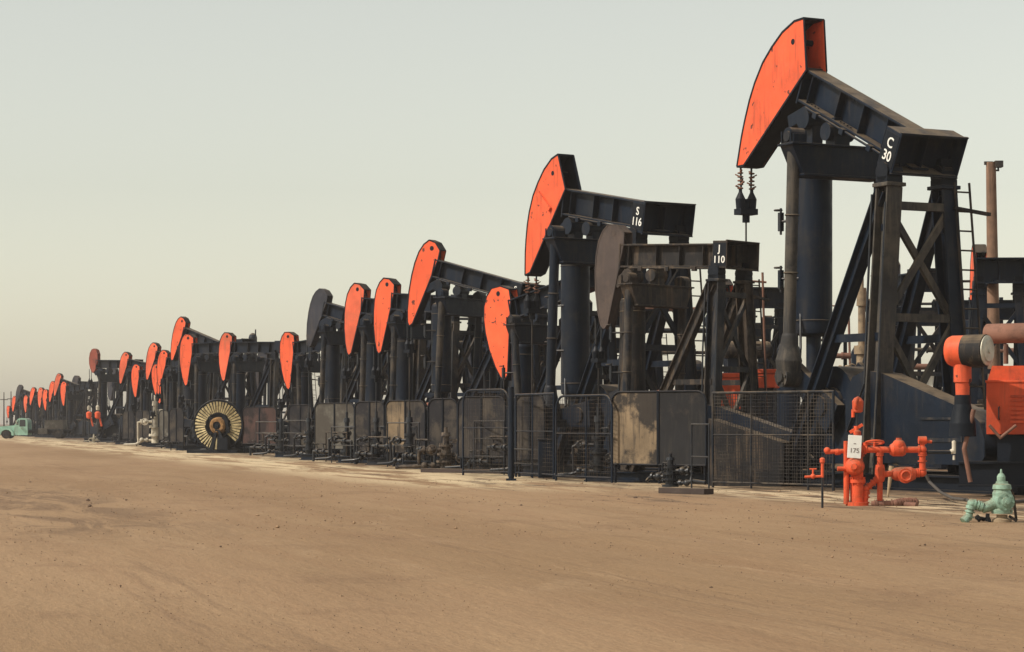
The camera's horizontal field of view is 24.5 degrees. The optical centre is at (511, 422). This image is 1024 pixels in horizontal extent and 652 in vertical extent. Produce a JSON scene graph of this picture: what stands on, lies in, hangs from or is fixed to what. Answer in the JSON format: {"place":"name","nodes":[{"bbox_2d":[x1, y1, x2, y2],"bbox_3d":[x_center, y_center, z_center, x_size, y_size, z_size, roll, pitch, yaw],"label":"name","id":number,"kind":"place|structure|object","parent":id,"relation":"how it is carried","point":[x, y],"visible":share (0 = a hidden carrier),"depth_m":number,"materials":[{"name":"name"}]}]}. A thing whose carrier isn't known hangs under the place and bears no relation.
{"place":"outdoors","nodes":[
{"label":"outdoors","id":0,"kind":"place"},
{"bbox_2d":[137,392,151,410],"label":"pumping unit","id":1,"kind":"object","parent":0,"point":[138,400],"visible":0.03,"depth_m":171.76,"materials":[{"name":"paint"}]},
{"bbox_2d":[347,354,387,403],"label":"pumping unit","id":2,"kind":"object","parent":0,"point":[384,384],"depth_m":105.89,"materials":[{"name":"paint"}]},
{"bbox_2d":[425,334,467,402],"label":"pumping unit","id":3,"kind":"object","parent":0,"point":[464,375],"depth_m":95.22,"materials":[{"name":"paint"}]},
{"bbox_2d":[459,317,498,389],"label":"pipe rack","id":4,"kind":"object","parent":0,"point":[463,318],"depth_m":90.81,"materials":[{"name":"metal"}]},
{"bbox_2d":[0,424,1023,651],"bbox_3d":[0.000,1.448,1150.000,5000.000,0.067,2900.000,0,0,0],"label":"ground","id":5,"kind":"structure","parent":0,"point":[530,601],"depth_m":24.39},
{"bbox_2d":[0,392,7,425],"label":"utility pole","id":6,"kind":"object","parent":5,"relation":"on","point":[3,399],"visible":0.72,"depth_m":315.74,"materials":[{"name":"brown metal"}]},
{"bbox_2d":[6,406,14,425],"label":"pumping unit","id":7,"kind":"object","parent":5,"relation":"on","point":[10,412],"visible":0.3,"depth_m":288.27,"materials":[{"name":"paint"}]},
{"bbox_2d":[11,396,26,424],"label":"pumping unit","id":8,"kind":"object","parent":5,"relation":"on","point":[14,409],"visible":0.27,"depth_m":275.07,"materials":[{"name":"paint"}]},
{"bbox_2d":[15,385,35,435],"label":"pumping unit","id":9,"kind":"object","parent":5,"relation":"on","point":[21,392],"visible":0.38,"depth_m":267.72,"materials":[{"name":"paint"}]},
{"bbox_2d":[22,395,41,435],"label":"pumping unit","id":10,"kind":"object","parent":5,"relation":"on","point":[26,402],"visible":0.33,"depth_m":258.36,"materials":[{"name":"paint"}]},
{"bbox_2d":[27,387,43,436],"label":"pumping unit","id":11,"kind":"object","parent":5,"relation":"on","point":[33,399],"visible":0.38,"depth_m":249.81,"materials":[{"name":"paint"}]},
{"bbox_2d":[0,418,73,438],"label":"flatbed truck","id":12,"kind":"object","parent":5,"relation":"on","point":[58,429],"visible":1,"depth_m":217.54,"materials":[{"name":"green paint"}]},
{"bbox_2d":[35,387,46,436],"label":"pumping unit","id":13,"kind":"object","parent":5,"relation":"on","point":[39,396],"visible":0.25,"depth_m":242.07,"materials":[{"name":"paint"}]},
{"bbox_2d":[40,389,64,436],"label":"pumping unit","id":14,"kind":"object","parent":5,"relation":"on","point":[45,397],"visible":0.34,"depth_m":238.12,"materials":[{"name":"paint"}]},
{"bbox_2d":[46,381,79,437],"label":"pumping unit","id":15,"kind":"object","parent":5,"relation":"on","point":[51,393],"visible":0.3,"depth_m":234.15,"materials":[{"name":"paint"}]},
{"bbox_2d":[51,373,91,437],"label":"pumping unit","id":16,"kind":"object","parent":5,"relation":"on","point":[59,379],"visible":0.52,"depth_m":230.54,"materials":[{"name":"paint"}]},
{"bbox_2d":[59,381,111,437],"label":"pumping unit","id":17,"kind":"object","parent":5,"relation":"on","point":[68,393],"visible":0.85,"depth_m":226.15,"materials":[{"name":"paint"}]},
{"bbox_2d":[86,405,93,441],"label":"orange post","id":18,"kind":"object","parent":5,"relation":"on","point":[89,415],"visible":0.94,"depth_m":176.43,"materials":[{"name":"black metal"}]},
{"bbox_2d":[72,375,108,435],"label":"pumping unit","id":19,"kind":"object","parent":5,"relation":"on","point":[76,379],"visible":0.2,"depth_m":234.05,"materials":[{"name":"paint"}]},
{"bbox_2d":[86,434,99,442],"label":"wellhead","id":20,"kind":"object","parent":5,"relation":"on","point":[94,440],"visible":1,"depth_m":173.35,"materials":[{"name":"metal"}]},
{"bbox_2d":[95,405,101,442],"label":"orange post","id":21,"kind":"object","parent":5,"relation":"on","point":[97,415],"visible":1,"depth_m":174.33,"materials":[{"name":"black metal"}]},
{"bbox_2d":[83,349,143,441],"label":"pumping unit","id":22,"kind":"object","parent":5,"relation":"on","point":[110,427],"visible":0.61,"depth_m":180.15,"materials":[{"name":"paint"}]},
{"bbox_2d":[106,425,126,442],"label":"wellhead","id":23,"kind":"object","parent":5,"relation":"on","point":[119,436],"visible":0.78,"depth_m":161.93,"materials":[{"name":"black metal"}]},
{"bbox_2d":[107,368,151,413],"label":"pumping unit","id":24,"kind":"object","parent":5,"relation":"on","point":[111,387],"visible":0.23,"depth_m":193.65,"materials":[{"name":"paint"}]},
{"bbox_2d":[115,352,157,443],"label":"pumping unit","id":25,"kind":"object","parent":5,"relation":"on","point":[127,362],"visible":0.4,"depth_m":161.21,"materials":[{"name":"paint"}]},
{"bbox_2d":[122,364,152,444],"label":"pumping unit","id":26,"kind":"object","parent":5,"relation":"on","point":[139,383],"visible":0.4,"depth_m":153.40,"materials":[{"name":"paint"}]},
{"bbox_2d":[124,395,162,445],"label":"wellhead","id":27,"kind":"object","parent":5,"relation":"on","point":[154,434],"visible":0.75,"depth_m":144.11,"materials":[{"name":"metal"}]},
{"bbox_2d":[135,342,184,445],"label":"pumping unit","id":28,"kind":"object","parent":5,"relation":"on","point":[154,350],"visible":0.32,"depth_m":146.93,"materials":[{"name":"paint"}]},
{"bbox_2d":[156,435,179,446],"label":"wellhead","id":29,"kind":"object","parent":5,"relation":"on","point":[163,443],"visible":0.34,"depth_m":134.36,"materials":[{"name":"black metal"}]},
{"bbox_2d":[152,350,186,446],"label":"pumping unit","id":30,"kind":"object","parent":5,"relation":"on","point":[164,361],"visible":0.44,"depth_m":141.26,"materials":[{"name":"paint"}]},
{"bbox_2d":[146,364,192,446],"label":"pumping unit","id":31,"kind":"object","parent":5,"relation":"on","point":[162,400],"visible":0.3,"depth_m":143.02,"materials":[{"name":"paint"}]},
{"bbox_2d":[161,430,187,447],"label":"gathering line","id":32,"kind":"object","parent":5,"relation":"on","point":[165,441],"visible":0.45,"depth_m":132.17,"materials":[{"name":"black metal"}]},
{"bbox_2d":[164,316,230,448],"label":"pumping unit","id":33,"kind":"object","parent":5,"relation":"on","point":[181,327],"visible":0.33,"depth_m":133.00,"materials":[{"name":"paint"}]},
{"bbox_2d":[169,334,256,450],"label":"pumping unit","id":34,"kind":"object","parent":5,"relation":"on","point":[192,352],"visible":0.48,"depth_m":124.39,"materials":[{"name":"paint"}]},
{"bbox_2d":[187,399,243,452],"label":"finned wheel","id":35,"kind":"object","parent":5,"relation":"on","point":[218,425],"visible":0.99,"depth_m":113.54,"materials":[{"name":"metal"}]},
{"bbox_2d":[219,360,257,406],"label":"pumping unit","id":36,"kind":"object","parent":5,"relation":"on","point":[246,401],"depth_m":138.76,"materials":[{"name":"paint"}]},
{"bbox_2d":[249,329,256,390],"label":"upright vessel","id":37,"kind":"object","parent":5,"relation":"on","point":[252,336],"visible":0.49,"depth_m":133.15,"materials":[{"name":"paint"}]},
{"bbox_2d":[216,332,296,452],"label":"pumping unit","id":38,"kind":"object","parent":5,"relation":"on","point":[233,353],"visible":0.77,"depth_m":114.17,"materials":[{"name":"paint"}]},
{"bbox_2d":[256,421,277,450],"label":"pipe railing","id":39,"kind":"object","parent":5,"relation":"on","point":[269,433],"visible":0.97,"depth_m":102.35,"materials":[{"name":"black metal"}]},
{"bbox_2d":[253,413,287,454],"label":"wellhead","id":40,"kind":"object","parent":5,"relation":"on","point":[279,446],"visible":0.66,"depth_m":100.56,"materials":[{"name":"black metal"}]},
{"bbox_2d":[249,432,293,457],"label":"gathering line","id":41,"kind":"object","parent":5,"relation":"on","point":[261,447],"visible":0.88,"depth_m":103.42,"materials":[{"name":"black metal"}]},
{"bbox_2d":[256,354,317,447],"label":"pumping unit","id":42,"kind":"object","parent":5,"relation":"on","point":[267,357],"visible":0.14,"depth_m":121.37,"materials":[{"name":"paint"}]},
{"bbox_2d":[283,420,305,457],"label":"pipe railing","id":43,"kind":"object","parent":5,"relation":"on","point":[286,432],"visible":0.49,"depth_m":98.64,"materials":[{"name":"black metal"}]},
{"bbox_2d":[283,413,320,457],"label":"wellhead","id":44,"kind":"object","parent":5,"relation":"on","point":[308,448],"visible":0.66,"depth_m":93.06,"materials":[{"name":"black metal"}]},
{"bbox_2d":[274,332,386,457],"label":"pumping unit","id":45,"kind":"object","parent":5,"relation":"on","point":[292,352],"visible":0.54,"depth_m":99.36,"materials":[{"name":"paint"}]},
{"bbox_2d":[312,432,352,462],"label":"gathering line","id":46,"kind":"object","parent":5,"relation":"on","point":[325,450],"visible":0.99,"depth_m":86.64,"materials":[{"name":"black metal"}]},
{"bbox_2d":[315,412,353,459],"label":"wellhead","id":47,"kind":"object","parent":5,"relation":"on","point":[346,421],"visible":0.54,"depth_m":86.49,"materials":[{"name":"black metal"}]},
{"bbox_2d":[331,426,354,463],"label":"pipe railing","id":48,"kind":"object","parent":5,"relation":"on","point":[343,445],"visible":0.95,"depth_m":84.42,"materials":[{"name":"black metal"}]},
{"bbox_2d":[299,288,425,460],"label":"pumping unit","id":49,"kind":"object","parent":5,"relation":"on","point":[325,319],"visible":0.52,"depth_m":91.78,"materials":[{"name":"paint"}]},
{"bbox_2d":[341,411,395,461],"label":"wellhead","id":50,"kind":"object","parent":5,"relation":"on","point":[376,432],"visible":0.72,"depth_m":82.49,"materials":[{"name":"black metal"}]},
{"bbox_2d":[355,436,394,466],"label":"gathering line","id":51,"kind":"object","parent":5,"relation":"on","point":[377,445],"visible":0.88,"depth_m":80.87,"materials":[{"name":"black metal"}]},
{"bbox_2d":[336,283,459,463],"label":"pumping unit","id":52,"kind":"object","parent":5,"relation":"on","point":[358,316],"visible":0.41,"depth_m":84.82,"materials":[{"name":"paint"}]},
{"bbox_2d":[377,410,429,464],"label":"wellhead","id":53,"kind":"object","parent":5,"relation":"on","point":[409,435],"visible":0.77,"depth_m":75.74,"materials":[{"name":"black metal"}]},
{"bbox_2d":[387,422,419,466],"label":"pipe railing","id":54,"kind":"object","parent":5,"relation":"on","point":[418,445],"visible":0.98,"depth_m":76.60,"materials":[{"name":"black metal"}]},
{"bbox_2d":[402,438,435,464],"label":"gathering line","id":55,"kind":"object","parent":5,"relation":"on","point":[407,455],"visible":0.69,"depth_m":74.76,"materials":[{"name":"black metal"}]},
{"bbox_2d":[365,277,500,465],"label":"pumping unit","id":56,"kind":"object","parent":5,"relation":"on","point":[390,312],"visible":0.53,"depth_m":80.50,"materials":[{"name":"paint"}]},
{"bbox_2d":[395,427,478,468],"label":"wellhead","id":57,"kind":"object","parent":5,"relation":"on","point":[445,454],"visible":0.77,"depth_m":70.82,"materials":[{"name":"metal"}]},
{"bbox_2d":[421,468,506,473],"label":"timber plank","id":58,"kind":"object","parent":5,"relation":"on","point":[436,470],"visible":0.63,"depth_m":68.50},
{"bbox_2d":[445,451,506,468],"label":"wellhead","id":59,"kind":"object","parent":5,"relation":"on","point":[457,466],"visible":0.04,"depth_m":70.12,"materials":[{"name":"black metal"}]},
{"bbox_2d":[462,389,507,474],"bbox_3d":[-0.719,0.260,64.666,0.064,2.381,2.160,0,0,-37],"label":"screen","id":60,"kind":"object","parent":5,"relation":"on","point":[482,427],"visible":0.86,"depth_m":64.87,"materials":[{"name":"paint"}]},
{"bbox_2d":[468,436,507,473],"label":"gathering line","id":61,"kind":"object","parent":5,"relation":"on","point":[494,446],"visible":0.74,"depth_m":67.14,"materials":[{"name":"black metal"}]},
{"bbox_2d":[473,420,504,474],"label":"pipe railing","id":62,"kind":"object","parent":5,"relation":"on","point":[474,421],"visible":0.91,"depth_m":67.00,"materials":[{"name":"black metal"}]},
{"bbox_2d":[403,239,592,468],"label":"pumping unit","id":63,"kind":"object","parent":5,"relation":"on","point":[433,271],"visible":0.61,"depth_m":74.74,"materials":[{"name":"paint"}]},
{"bbox_2d":[506,387,515,480],"bbox_3d":[-0.020,0.275,59.386,0.260,2.350,0.240,0,0,0],"label":"steel post","id":64,"kind":"object","parent":5,"relation":"on","point":[510,434],"visible":1,"depth_m":59.34,"materials":[{"name":"metal"}]},
{"bbox_2d":[467,317,559,396],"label":"pumping unit","id":65,"kind":"object","parent":5,"relation":"on","point":[494,376],"visible":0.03,"depth_m":85.38,"materials":[{"name":"paint"}]},
{"bbox_2d":[491,461,536,470],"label":"wellhead","id":66,"kind":"object","parent":5,"relation":"on","point":[500,469],"visible":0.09,"depth_m":66.53,"materials":[{"name":"black metal"}]},
{"bbox_2d":[514,448,537,463],"bbox_3d":[0.433,1.064,62.507,0.044,0.772,1.564,0,0,-31],"label":"pipe railing","id":67,"kind":"object","parent":5,"relation":"on","point":[524,449],"visible":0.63,"depth_m":62.73,"materials":[{"name":"black metal"}]},
{"bbox_2d":[515,392,554,478],"bbox_3d":[0.589,0.335,61.949,0.063,2.231,2.914,0,0,-20],"label":"screen","id":68,"kind":"object","parent":5,"relation":"on","point":[527,416],"visible":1,"depth_m":62.06,"materials":[{"name":"paint"}]},
{"bbox_2d":[457,266,619,473],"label":"pumping unit","id":69,"kind":"object","parent":5,"relation":"on","point":[507,324],"visible":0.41,"depth_m":68.36,"materials":[{"name":"paint"}]},
{"bbox_2d":[537,439,552,477],"bbox_3d":[0.903,0.920,61.602,0.480,1.020,0.440,0,0,0],"label":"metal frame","id":70,"kind":"object","parent":5,"relation":"on","point":[541,452],"visible":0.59,"depth_m":61.39,"materials":[{"name":"metal"}]},
{"bbox_2d":[555,394,612,482],"bbox_3d":[1.763,0.375,58.274,0.064,2.151,2.676,0,0,-30],"label":"screen","id":71,"kind":"object","parent":5,"relation":"on","point":[586,433],"visible":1,"depth_m":58.14,"materials":[{"name":"paint"}]},
{"bbox_2d":[554,407,626,476],"bbox_3d":[1.991,0.524,59.644,2.147,1.852,0.548,0,0,21],"label":"wellhead","id":72,"kind":"object","parent":5,"relation":"on","point":[595,454],"visible":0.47,"depth_m":59.50,"materials":[{"name":"black metal"}]},
{"bbox_2d":[590,300,668,389],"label":"pumping unit","id":73,"kind":"object","parent":5,"relation":"on","point":[658,376],"visible":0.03,"depth_m":77.15,"materials":[{"name":"paint"}]},
{"bbox_2d":[514,153,801,477],"bbox_3d":[3.241,-2.970,62.069,3.576,8.840,10.320,0,0,-34],"label":"pumping unit","id":74,"kind":"object","parent":5,"relation":"on","point":[566,212],"visible":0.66,"depth_m":63.17,"materials":[{"name":"paint"}]},
{"bbox_2d":[645,453,706,486],"bbox_3d":[3.741,1.070,53.494,1.831,0.760,0.478,0,0,38],"label":"wellhead","id":75,"kind":"object","parent":5,"relation":"on","point":[670,475],"visible":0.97,"depth_m":53.46,"materials":[{"name":"black metal"}]},
{"bbox_2d":[658,487,713,494],"bbox_3d":[3.555,1.390,48.314,0.300,0.120,1.273,0,0,-43],"label":"timber plank","id":76,"kind":"object","parent":5,"relation":"on","point":[678,490],"visible":1,"depth_m":48.12,"materials":[{"name":"wood"}]},
{"bbox_2d":[584,224,812,484],"bbox_3d":[4.914,-1.768,57.025,7.715,6.436,2.880,0,0,42],"label":"pumping unit","id":77,"kind":"object","parent":5,"relation":"on","point":[651,428],"visible":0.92,"depth_m":57.20,"materials":[{"name":"black metal"}]},
{"bbox_2d":[691,423,709,487],"bbox_3d":[4.119,0.729,51.728,0.044,1.442,0.988,0,0,-19],"label":"pipe railing","id":78,"kind":"object","parent":5,"relation":"on","point":[708,456],"visible":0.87,"depth_m":51.63,"materials":[{"name":"black metal"}]},
{"bbox_2d":[721,373,739,410],"bbox_3d":[5.560,0.095,60.000,0.860,2.710,0.860,0,0,15],"label":"engine cover","id":79,"kind":"object","parent":5,"relation":"on","point":[729,376],"visible":0.08,"depth_m":59.59,"materials":[{"name":"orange metal"}]},
{"bbox_2d":[705,279,783,372],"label":"pumping unit","id":80,"kind":"object","parent":5,"relation":"on","point":[775,295],"visible":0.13,"depth_m":85.06,"materials":[{"name":"paint"}]},
{"bbox_2d":[724,341,772,372],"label":"horizontal drum","id":81,"kind":"object","parent":5,"relation":"on","point":[731,356],"visible":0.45,"depth_m":74.90,"materials":[{"name":"black metal"}]},
{"bbox_2d":[708,419,791,486],"bbox_3d":[5.493,0.675,54.468,1.750,1.550,0.900,0,0,20],"label":"mesh fence","id":82,"kind":"object","parent":5,"relation":"on","point":[779,458],"visible":0.7,"depth_m":54.07,"materials":[{"name":"metal"}]},
{"bbox_2d":[753,272,767,419],"bbox_3d":[6.179,-1.185,60.000,0.722,5.272,0.060,0,0,0],"label":"thin pole","id":83,"kind":"object","parent":5,"relation":"on","point":[763,303],"visible":0.51,"depth_m":59.98,"materials":[{"name":"metal"}]},
{"bbox_2d":[758,369,778,423],"bbox_3d":[6.894,0.002,63.830,0.613,2.897,0.860,0,0,15],"label":"engine cover","id":84,"kind":"object","parent":5,"relation":"on","point":[772,385],"visible":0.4,"depth_m":63.46,"materials":[{"name":"orange metal"}]},
{"bbox_2d":[712,390,834,490],"bbox_3d":[5.686,0.375,51.759,0.068,2.151,3.619,0,0,-41],"label":"screen","id":85,"kind":"object","parent":5,"relation":"on","point":[807,484],"visible":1,"depth_m":51.71,"materials":[{"name":"metal"}]},
{"bbox_2d":[805,457,824,507],"bbox_3d":[5.161,1.020,40.278,0.344,0.860,0.090,0,0,0],"label":"standpipe","id":86,"kind":"object","parent":5,"relation":"on","point":[813,475],"visible":1,"depth_m":40.26,"materials":[{"name":"red metal"}]},
{"bbox_2d":[832,305,850,363],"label":"thin pole","id":87,"kind":"object","parent":5,"relation":"on","point":[849,346],"depth_m":88.20,"materials":[{"name":"metal"}]},
{"bbox_2d":[831,278,897,465],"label":"wellhead","id":88,"kind":"object","parent":5,"relation":"on","point":[861,305],"visible":0.13,"depth_m":74.89,"materials":[{"name":"metal"}]},
{"bbox_2d":[734,17,1023,494],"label":"pumping unit","id":89,"kind":"object","parent":5,"relation":"on","point":[803,104],"visible":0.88,"depth_m":53.39,"materials":[{"name":"paint"}]},
{"bbox_2d":[824,396,955,505],"bbox_3d":[6.624,0.542,41.292,2.321,2.017,0.674,0,0,0],"label":"orange manifold","id":90,"kind":"object","parent":5,"relation":"on","point":[856,482],"visible":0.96,"depth_m":41.35,"materials":[{"name":"metal"}]},
{"bbox_2d":[847,434,861,458],"bbox_3d":[5.960,0.401,41.204,0.236,0.447,0.218,4,-6,0],"label":"number sign","id":91,"kind":"object","parent":90,"relation":"hanging from","point":[854,446],"visible":1,"depth_m":41.10,"materials":[{"name":"metal"}]},
{"bbox_2d":[865,262,947,468],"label":"pumping unit","id":92,"kind":"object","parent":5,"relation":"on","point":[937,372],"visible":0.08,"depth_m":77.53,"materials":[{"name":"paint"}]},
{"bbox_2d":[925,474,1023,502],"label":"hose","id":93,"kind":"object","parent":5,"relation":"on","point":[936,488],"visible":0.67,"depth_m":43.25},
{"bbox_2d":[943,323,1023,486],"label":"pump engine","id":94,"kind":"object","parent":5,"relation":"on","point":[1004,423],"visible":1,"depth_m":46.10,"materials":[{"name":"metal"}]},
{"bbox_2d":[946,244,1023,468],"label":"pumping unit","id":95,"kind":"object","parent":5,"relation":"on","point":[993,270],"visible":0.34,"depth_m":69.63,"materials":[{"name":"paint"}]},
{"bbox_2d":[960,469,1017,522],"bbox_3d":[6.963,1.082,34.468,0.862,0.816,0.431,0,0,0],"label":"green valve","id":96,"kind":"object","parent":5,"relation":"on","point":[1001,501],"visible":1,"depth_m":34.42,"materials":[{"name":"metal"}]},
{"bbox_2d":[984,161,1002,377],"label":"wooden pole","id":97,"kind":"object","parent":5,"relation":"on","point":[992,245],"visible":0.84,"depth_m":71.29,"materials":[{"name":"brown wood"}]},
{"bbox_2d":[0,0,1023,423],"label":"sky","id":98,"kind":"structure","parent":0,"point":[219,165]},
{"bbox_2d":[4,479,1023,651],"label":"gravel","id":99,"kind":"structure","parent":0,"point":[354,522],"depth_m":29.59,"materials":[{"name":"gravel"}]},
{"bbox_2d":[645,307,705,353],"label":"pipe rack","id":100,"kind":"object","parent":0,"point":[667,330],"visible":0.07,"depth_m":83.11,"materials":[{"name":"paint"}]},
{"bbox_2d":[675,345,703,389],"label":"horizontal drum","id":101,"kind":"object","parent":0,"point":[699,365],"visible":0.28,"depth_m":71.28,"materials":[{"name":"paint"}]},
{"bbox_2d":[777,335,799,428],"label":"upright vessel","id":102,"kind":"object","parent":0,"point":[780,406],"visible":0.09,"depth_m":74.70,"materials":[{"name":"paint"}]},
{"bbox_2d":[821,337,850,365],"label":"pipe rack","id":103,"kind":"object","parent":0,"point":[844,355],"visible":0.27,"depth_m":83.16,"materials":[{"name":"metal"}]},
{"bbox_2d":[851,345,857,365],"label":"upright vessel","id":104,"kind":"object","parent":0,"point":[853,358],"visible":0.03,"depth_m":78.77,"materials":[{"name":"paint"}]},
{"bbox_2d":[887,466,893,496],"bbox_3d":[7.283,1.128,45.447,0.135,0.609,0.093,0,0,-22],"label":"prop stick","id":105,"kind":"object","parent":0,"point":[889,480],"visible":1,"depth_m":45.43,"materials":[{"name":"wood"}]},
{"bbox_2d":[914,302,933,380],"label":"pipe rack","id":106,"kind":"object","parent":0,"point":[919,367],"visible":0.12,"depth_m":85.48,"materials":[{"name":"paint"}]},
{"bbox_2d":[915,371,933,386],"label":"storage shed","id":107,"kind":"structure","parent":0,"point":[930,381],"depth_m":150.00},
{"bbox_2d":[968,297,1013,365],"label":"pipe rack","id":108,"kind":"object","parent":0,"point":[1001,347],"visible":0.06,"depth_m":83.27,"materials":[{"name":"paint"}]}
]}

